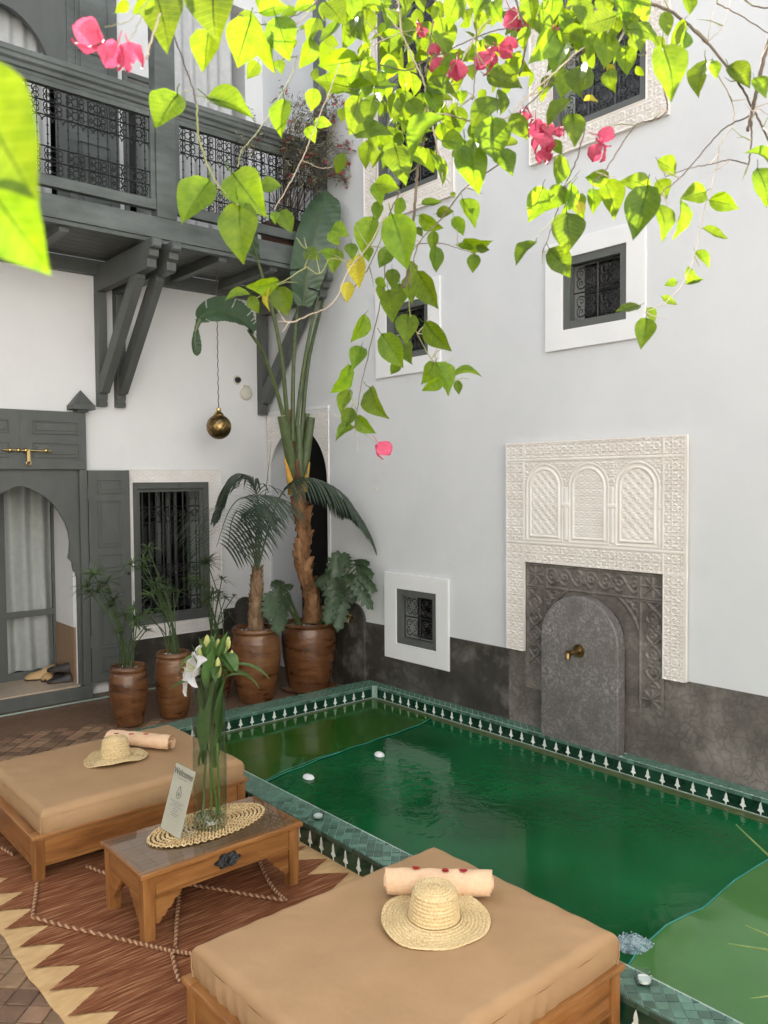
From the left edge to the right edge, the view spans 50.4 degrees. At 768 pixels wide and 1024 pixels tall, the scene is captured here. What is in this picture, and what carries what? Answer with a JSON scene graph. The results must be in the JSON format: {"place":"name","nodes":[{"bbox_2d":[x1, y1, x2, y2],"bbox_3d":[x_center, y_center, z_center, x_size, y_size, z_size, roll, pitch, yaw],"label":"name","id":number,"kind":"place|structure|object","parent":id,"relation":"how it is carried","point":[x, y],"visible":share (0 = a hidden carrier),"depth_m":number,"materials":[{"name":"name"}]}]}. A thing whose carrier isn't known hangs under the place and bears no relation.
{"place":"outdoors","nodes":[
{"label":"outdoors","id":0,"kind":"place"},
{"bbox_2d":[0,0,269,693],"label":"wall","id":1,"kind":"structure","parent":0,"point":[165,449],"depth_m":8.71,"materials":[{"name":"white paint"}]},
{"bbox_2d":[0,0,120,208],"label":"doorway","id":2,"kind":"structure","parent":1,"relation":"attached to","point":[44,27],"depth_m":7.93,"materials":[{"name":"grey paint"}]},
{"bbox_2d":[66,0,120,208],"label":"door leaf","id":3,"kind":"structure","parent":2,"relation":"in","point":[103,11],"depth_m":8.05,"materials":[{"name":"grey wood"}]},
{"bbox_2d":[0,390,132,713],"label":"painted doorway","id":4,"kind":"structure","parent":1,"relation":"attached to","point":[64,514],"depth_m":8.15,"materials":[{"name":"grey wood"}]},
{"bbox_2d":[24,666,51,680],"bbox_3d":[-3.510,1.638,8.289,0.274,0.130,0.129,-1,2,-11],"label":"shoe","id":5,"kind":"object","parent":4,"relation":"on","point":[36,676],"visible":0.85,"depth_m":8.24,"materials":[{"name":"beige leather"}]},
{"bbox_2d":[40,664,55,681],"bbox_3d":[-3.406,1.636,8.299,0.129,0.130,0.270,-1,2,-6],"label":"shoe","id":6,"kind":"object","parent":4,"relation":"on","point":[45,677],"visible":0.55,"depth_m":8.20,"materials":[{"name":"beige leather"}]},
{"bbox_2d":[52,664,63,677],"bbox_3d":[-3.316,1.636,8.297,0.129,0.130,0.260,-1,2,-21],"label":"shoe","id":7,"kind":"object","parent":4,"relation":"on","point":[56,674],"visible":0.34,"depth_m":8.24,"materials":[{"name":"black leather"}]},
{"bbox_2d":[47,662,69,671],"bbox_3d":[-3.282,1.564,8.247,0.250,0.086,0.129,0,2,-1],"label":"shoe","id":8,"kind":"object","parent":7,"relation":"on","point":[64,667],"visible":0.93,"depth_m":8.20,"materials":[{"name":"black leather"}]},
{"bbox_2d":[47,673,72,683],"bbox_3d":[-3.244,1.662,8.171,0.250,0.086,0.129,-1,2,-21],"label":"shoe","id":9,"kind":"object","parent":4,"relation":"on","point":[65,678],"visible":0.97,"depth_m":8.14,"materials":[{"name":"black leather"}]},
{"bbox_2d":[87,470,132,683],"bbox_3d":[-2.755,0.644,8.223,0.423,2.126,0.071,-2,3,-41],"label":"door leaf","id":10,"kind":"structure","parent":4,"relation":"in","point":[109,538],"depth_m":8.19,"materials":[{"name":"grey paint"}]},
{"bbox_2d":[122,70,148,210],"bbox_3d":[-2.531,-3.577,8.446,0.360,1.818,0.098,-2,3,-41],"label":"window","id":11,"kind":"structure","parent":1,"relation":"in","point":[125,75],"depth_m":8.31,"materials":[{"name":"grey wood"}]},
{"bbox_2d":[0,0,332,415],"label":"balcony","id":12,"kind":"structure","parent":1,"relation":"attached to","point":[158,249],"depth_m":7.50,"materials":[{"name":"grey wood"}]},
{"bbox_2d":[206,271,230,438],"bbox_3d":[-1.738,-1.634,8.523,0.261,1.745,0.261,-2,3,-41],"label":"pendant lamp","id":13,"kind":"object","parent":12,"relation":"hanging from","point":[218,425],"visible":0.98,"depth_m":8.48,"materials":[{"name":"aged brass"},{"name":"polished brass"},{"name":"dark metal chain"}]},
{"bbox_2d":[261,220,299,245],"bbox_3d":[-1.055,-2.773,8.558,0.500,0.445,0.500,-2,3,-41],"label":"wicker planter","id":14,"kind":"object","parent":12,"relation":"on","point":[276,240],"visible":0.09,"depth_m":8.35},
{"bbox_2d":[234,79,356,219],"bbox_3d":[-0.929,-3.590,8.032,1.254,1.320,0.881,-2,3,-41],"label":"dry flowering bush","id":15,"kind":"object","parent":14,"relation":"in","point":[297,127],"visible":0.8,"depth_m":8.15,"materials":[{"name":"brown plant"}]},
{"bbox_2d":[126,469,222,639],"bbox_3d":[-2.330,0.430,8.887,1.097,1.776,0.315,-2,3,-41],"label":"window","id":16,"kind":"structure","parent":1,"relation":"in","point":[207,483],"depth_m":8.87,"materials":[{"name":"grey paint"}]},
{"bbox_2d":[174,0,232,229],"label":"curtain","id":17,"kind":"object","parent":1,"relation":"hanging from","point":[217,71],"visible":0.23,"depth_m":8.81,"materials":[{"name":"white fabric"}]},
{"bbox_2d":[233,375,240,384],"bbox_3d":[-1.647,-1.492,9.208,0.110,0.108,0.061,-2,3,-41],"label":"dome camera","id":18,"kind":"object","parent":1,"relation":"attached to","point":[236,379],"visible":1,"depth_m":9.20,"materials":[{"name":"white plastic"}]},
{"bbox_2d":[240,385,251,399],"bbox_3d":[-1.565,-1.360,9.295,0.151,0.167,0.042,-2,3,-41],"label":"wall light","id":19,"kind":"object","parent":1,"relation":"attached to","point":[246,392],"visible":1,"depth_m":9.27,"materials":[{"name":"white plastic"}]},
{"bbox_2d":[0,666,340,1023],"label":"floor","id":20,"kind":"structure","parent":0,"point":[30,731],"depth_m":7.00,"materials":[{"name":"brown tile"}]},
{"bbox_2d":[109,661,147,727],"bbox_3d":[-2.247,1.608,7.177,0.340,0.530,0.335,-2,3,-41],"label":"terracotta pot","id":21,"kind":"object","parent":20,"relation":"on","point":[128,691],"visible":0.94,"depth_m":7.05,"materials":[{"name":"ceramic"}]},
{"bbox_2d":[71,561,153,667],"bbox_3d":[-2.347,0.895,7.088,0.806,0.966,0.480,-2,3,-41],"label":"papyrus","id":22,"kind":"object","parent":21,"relation":"in","point":[120,628],"visible":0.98,"depth_m":7.07,"materials":[{"name":"green plant"}]},
{"bbox_2d":[154,648,191,718],"bbox_3d":[-1.915,1.563,7.428,0.333,0.594,0.338,-2,3,-41],"label":"terracotta pot","id":23,"kind":"object","parent":20,"relation":"on","point":[173,702],"visible":0.81,"depth_m":7.30,"materials":[{"name":"ceramic"}]},
{"bbox_2d":[118,542,192,653],"bbox_3d":[-2.080,0.776,7.329,0.466,1.059,0.685,0,2,19],"label":"papyrus","id":24,"kind":"object","parent":23,"relation":"in","point":[163,608],"visible":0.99,"depth_m":7.32,"materials":[{"name":"green plant"}]},
{"bbox_2d":[0,832,361,1023],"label":"rug","id":25,"kind":"object","parent":20,"relation":"on","point":[82,952],"visible":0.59,"depth_m":3.90,"materials":[{"name":"orange fabric"}]},
{"bbox_2d":[0,725,247,881],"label":"daybed","id":26,"kind":"object","parent":25,"relation":"on","point":[60,804],"visible":0.79,"depth_m":4.71,"materials":[{"name":"beige fabric"}]},
{"bbox_2d":[83,734,147,767],"bbox_3d":[-1.689,1.475,5.106,0.384,0.150,0.368,-2,3,-41],"label":"straw hat","id":27,"kind":"object","parent":26,"relation":"on","point":[116,749],"visible":1,"depth_m":5.05,"materials":[{"name":"beige wicker"}]},
{"bbox_2d":[104,729,175,749],"bbox_3d":[-1.593,1.482,5.327,0.483,0.084,0.109,0,2,17],"label":"rolled towel","id":28,"kind":"object","parent":26,"relation":"on","point":[154,740],"visible":0.76,"depth_m":5.27,"materials":[{"name":"beige fabric"}]},
{"bbox_2d":[100,796,302,942],"bbox_3d":[-0.921,1.801,4.183,0.893,0.337,0.484,-2,3,-41],"label":"table","id":29,"kind":"object","parent":25,"relation":"on","point":[155,880],"visible":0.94,"depth_m":3.99,"materials":[{"name":"honey pine"},{"name":"small grey-brown ceramic tiles"},{"name":"black iron"}]},
{"bbox_2d":[146,802,264,847],"bbox_3d":[-0.914,1.621,4.241,0.677,0.016,0.364,-2,3,-41],"label":"placemat","id":30,"kind":"object","parent":29,"relation":"on","point":[209,825],"visible":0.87,"depth_m":4.21,"materials":[{"name":"beige wicker"}]},
{"bbox_2d":[161,763,195,838],"bbox_3d":[-1.036,1.461,4.141,0.134,0.326,0.203,-2,3,-41],"label":"card holder","id":31,"kind":"object","parent":30,"relation":"on","point":[177,802],"visible":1,"depth_m":4.13,"materials":[{"name":"paper"}]},
{"bbox_2d":[191,672,227,827],"bbox_3d":[-0.901,1.227,4.203,0.173,0.784,0.173,-2,3,-41],"label":"glass vase","id":32,"kind":"object","parent":30,"relation":"on","point":[193,750],"visible":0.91,"depth_m":4.20,"materials":[{"name":"glass"}]},
{"bbox_2d":[170,632,227,814],"bbox_3d":[-0.939,1.088,4.222,0.246,0.941,0.274,1,3,30],"label":"lily stem","id":33,"kind":"object","parent":32,"relation":"in","point":[197,663],"visible":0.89,"depth_m":4.16,"materials":[{"name":"green plant"}]},
{"bbox_2d":[178,635,225,814],"bbox_3d":[-0.883,1.098,4.214,0.300,0.920,0.199,-2,3,-41],"label":"lily stem","id":34,"kind":"object","parent":32,"relation":"in","point":[206,695],"visible":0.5,"depth_m":4.19,"materials":[{"name":"green plant"}]},
{"bbox_2d":[198,636,233,809],"bbox_3d":[-0.877,1.098,4.190,0.181,0.921,0.190,-2,3,-41],"label":"lily stem","id":35,"kind":"object","parent":32,"relation":"in","point":[218,664],"visible":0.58,"depth_m":4.16,"materials":[{"name":"green plant"}]},
{"bbox_2d":[203,631,268,811],"bbox_3d":[-0.784,1.083,4.250,0.391,0.943,0.224,-1,2,-4],"label":"lily stem","id":36,"kind":"object","parent":32,"relation":"in","point":[235,663],"visible":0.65,"depth_m":4.20,"materials":[{"name":"green plant"}]},
{"bbox_2d":[181,847,625,1023],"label":"daybed","id":37,"kind":"object","parent":25,"relation":"on","point":[337,955],"visible":0.87,"depth_m":2.96,"materials":[{"name":"beige fabric"}]},
{"bbox_2d":[381,877,490,950],"bbox_3d":[0.188,1.533,3.197,0.438,0.158,0.421,-2,3,-41],"label":"straw hat","id":38,"kind":"object","parent":37,"relation":"on","point":[434,914],"visible":1,"depth_m":3.13,"materials":[{"name":"beige wicker"}]},
{"bbox_2d":[383,867,493,896],"bbox_3d":[0.227,1.537,3.397,0.460,0.091,0.119,0,2,4],"label":"rolled towel","id":39,"kind":"object","parent":37,"relation":"on","point":[405,880],"visible":0.73,"depth_m":3.36,"materials":[{"name":"beige fabric"}]},
{"bbox_2d":[201,635,231,698],"bbox_3d":[-1.651,1.537,8.056,0.327,0.594,0.316,-2,3,-41],"label":"terracotta pot","id":40,"kind":"object","parent":20,"relation":"on","point":[227,686],"visible":0.14,"depth_m":7.99,"materials":[{"name":"ceramic"}]},
{"bbox_2d":[180,551,237,639],"bbox_3d":[-1.714,0.881,8.010,0.632,1.014,0.441,-2,3,-41],"label":"papyrus","id":41,"kind":"object","parent":40,"relation":"in","point":[205,561],"visible":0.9,"depth_m":7.98,"materials":[{"name":"green plant"}]},
{"bbox_2d":[231,623,280,703],"bbox_3d":[-1.244,1.474,7.938,0.480,0.722,0.472,-2,3,-41],"label":"terracotta pot","id":42,"kind":"object","parent":20,"relation":"on","point":[261,649],"visible":0.79,"depth_m":7.76,"materials":[{"name":"terracotta"},{"name":"soil"}]},
{"bbox_2d":[177,448,376,629],"bbox_3d":[-0.981,0.230,7.774,1.702,1.851,1.908,0,2,12],"label":"palm","id":43,"kind":"object","parent":42,"relation":"in","point":[343,508],"visible":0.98,"depth_m":7.66,"materials":[{"name":"green plant"}]},
{"bbox_2d":[281,681,335,693],"bbox_3d":[-0.776,1.798,8.398,0.573,0.032,0.570,-2,3,-41],"label":"pot saucer","id":44,"kind":"object","parent":20,"relation":"on","point":[285,687],"visible":0.44,"depth_m":8.26,"materials":[{"name":"ceramic"}]},
{"bbox_2d":[281,617,335,690],"bbox_3d":[-0.774,1.468,8.413,0.572,0.689,0.567,-2,3,-41],"label":"terracotta pot","id":45,"kind":"object","parent":44,"relation":"on","point":[308,650],"visible":0.84,"depth_m":8.19,"materials":[{"name":"terracotta"},{"name":"soil"}]},
{"bbox_2d":[191,191,340,623],"bbox_3d":[-0.927,-1.179,7.970,0.542,4.677,2.398,1,3,41],"label":"paddle leaf plant","id":46,"kind":"object","parent":45,"relation":"in","point":[321,213],"visible":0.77,"depth_m":8.10,"materials":[{"name":"green plant"}]},
{"bbox_2d":[315,551,377,632],"bbox_3d":[-0.361,0.791,8.137,0.767,0.794,0.438,0,2,19],"label":"lobed leaf plant","id":47,"kind":"object","parent":45,"relation":"in","point":[337,587],"visible":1,"depth_m":8.12,"materials":[{"name":"green plant"}]},
{"bbox_2d":[134,680,767,1023],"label":"swimming pool","id":48,"kind":"structure","parent":20,"relation":"in","point":[354,849],"depth_m":5.47,"materials":[{"name":"green tile"}]},
{"bbox_2d":[311,808,324,818],"bbox_3d":[-0.391,1.796,4.839,0.080,0.045,0.080,-2,3,-41],"label":"candle glass","id":49,"kind":"object","parent":48,"relation":"on","point":[318,815],"visible":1,"depth_m":4.83,"materials":[{"name":"white glass"}]},
{"bbox_2d":[267,719,767,963],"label":"water","id":50,"kind":"structure","parent":48,"relation":"in","point":[617,856],"depth_m":5.05,"materials":[{"name":"green liquid"}]},
{"bbox_2d":[303,773,313,779],"bbox_3d":[-0.540,1.893,5.824,0.073,0.039,0.099,-2,3,-41],"label":"float","id":51,"kind":"object","parent":50,"relation":"on","point":[307,776],"visible":1,"depth_m":5.80,"materials":[{"name":"white paint"}]},
{"bbox_2d":[220,700,430,780],"bbox_3d":[-0.516,1.855,6.742,2.063,0.016,1.189,-2,3,-41],"label":"pool cover","id":52,"kind":"object","parent":50,"relation":"on","point":[268,752],"visible":0.89,"depth_m":6.77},
{"bbox_2d":[374,751,384,757],"bbox_3d":[-0.035,1.871,6.289,0.078,0.039,0.100,-2,3,-41],"label":"float","id":53,"kind":"object","parent":50,"relation":"on","point":[378,754],"visible":1,"depth_m":6.26,"materials":[{"name":"white paint"}]},
{"bbox_2d":[618,931,654,954],"bbox_3d":[1.133,1.963,3.710,0.187,0.016,0.155,-2,3,-41],"label":"bubble film","id":54,"kind":"object","parent":50,"relation":"on","point":[632,943],"visible":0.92,"depth_m":3.70,"materials":[{"name":"white liquid"}]},
{"bbox_2d":[627,859,767,1023],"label":"pool cover","id":55,"kind":"object","parent":50,"relation":"on","point":[695,955],"visible":0.91,"depth_m":3.63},
{"bbox_2d":[635,969,651,984],"bbox_3d":[1.031,1.848,3.236,0.057,0.045,0.057,0,2,4],"label":"candle glass","id":56,"kind":"object","parent":48,"relation":"on","point":[644,979],"visible":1,"depth_m":3.23,"materials":[{"name":"white paint"}]},
{"bbox_2d":[260,579,301,634],"bbox_3d":[-1.007,0.922,7.991,0.276,0.511,0.660,0,2,8],"label":"lobed leaf plant","id":57,"kind":"object","parent":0,"point":[277,603],"visible":1,"depth_m":7.85,"materials":[{"name":"green plant"}]},
{"bbox_2d":[262,0,767,792],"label":"wall","id":58,"kind":"structure","parent":0,"point":[540,348],"depth_m":6.41,"materials":[{"name":"white paint"}]},
{"bbox_2d":[265,405,330,590],"bbox_3d":[-0.967,-0.024,9.071,0.031,2.233,1.213,-2,3,-41],"label":"arched doorway","id":59,"kind":"structure","parent":58,"relation":"attached to","point":[320,414],"depth_m":8.76,"materials":[{"name":"paint"}]},
{"bbox_2d":[375,275,441,378],"bbox_3d":[0.245,-1.706,7.641,0.107,0.830,0.891,-2,3,-41],"label":"window","id":60,"kind":"structure","parent":58,"relation":"in","point":[384,324],"depth_m":7.57,"materials":[{"name":"grey paint"}]},
{"bbox_2d":[362,0,454,223],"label":"window","id":61,"kind":"structure","parent":58,"relation":"in","point":[432,187],"depth_m":7.54,"materials":[{"name":"grey paint"}]},
{"bbox_2d":[384,572,449,670],"bbox_3d":[0.329,1.006,7.675,0.107,0.831,0.877,-2,3,-41],"label":"window","id":62,"kind":"structure","parent":58,"relation":"in","point":[435,654],"depth_m":7.64,"materials":[{"name":"grey paint"}]},
{"bbox_2d":[545,223,646,352],"bbox_3d":[1.585,-1.655,6.081,0.107,0.825,0.876,-2,3,-41],"label":"window","id":63,"kind":"structure","parent":58,"relation":"in","point":[562,331],"depth_m":6.03,"materials":[{"name":"grey paint"}]},
{"bbox_2d":[506,434,688,755],"bbox_3d":[1.454,0.615,6.080,0.271,2.314,1.592,-2,3,-41],"label":"wall fountain","id":64,"kind":"object","parent":58,"relation":"attached to","point":[597,530],"depth_m":6.03,"materials":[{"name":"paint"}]},
{"bbox_2d":[529,0,670,166],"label":"window","id":65,"kind":"structure","parent":58,"relation":"in","point":[641,107],"depth_m":5.87,"materials":[{"name":"grey paint"}]},
{"bbox_2d":[728,824,767,998],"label":"spiky plant","id":66,"kind":"object","parent":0,"point":[759,948],"visible":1,"depth_m":2.19,"materials":[{"name":"green leaf"}]},
{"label":"wall","id":67,"kind":"structure","parent":0,"visible":0},
{"bbox_2d":[0,0,767,459],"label":"bougainvillea","id":68,"kind":"object","parent":67,"relation":"attached to","point":[554,24],"visible":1,"depth_m":1.36,"materials":[{"name":"green plant"}]}
]}

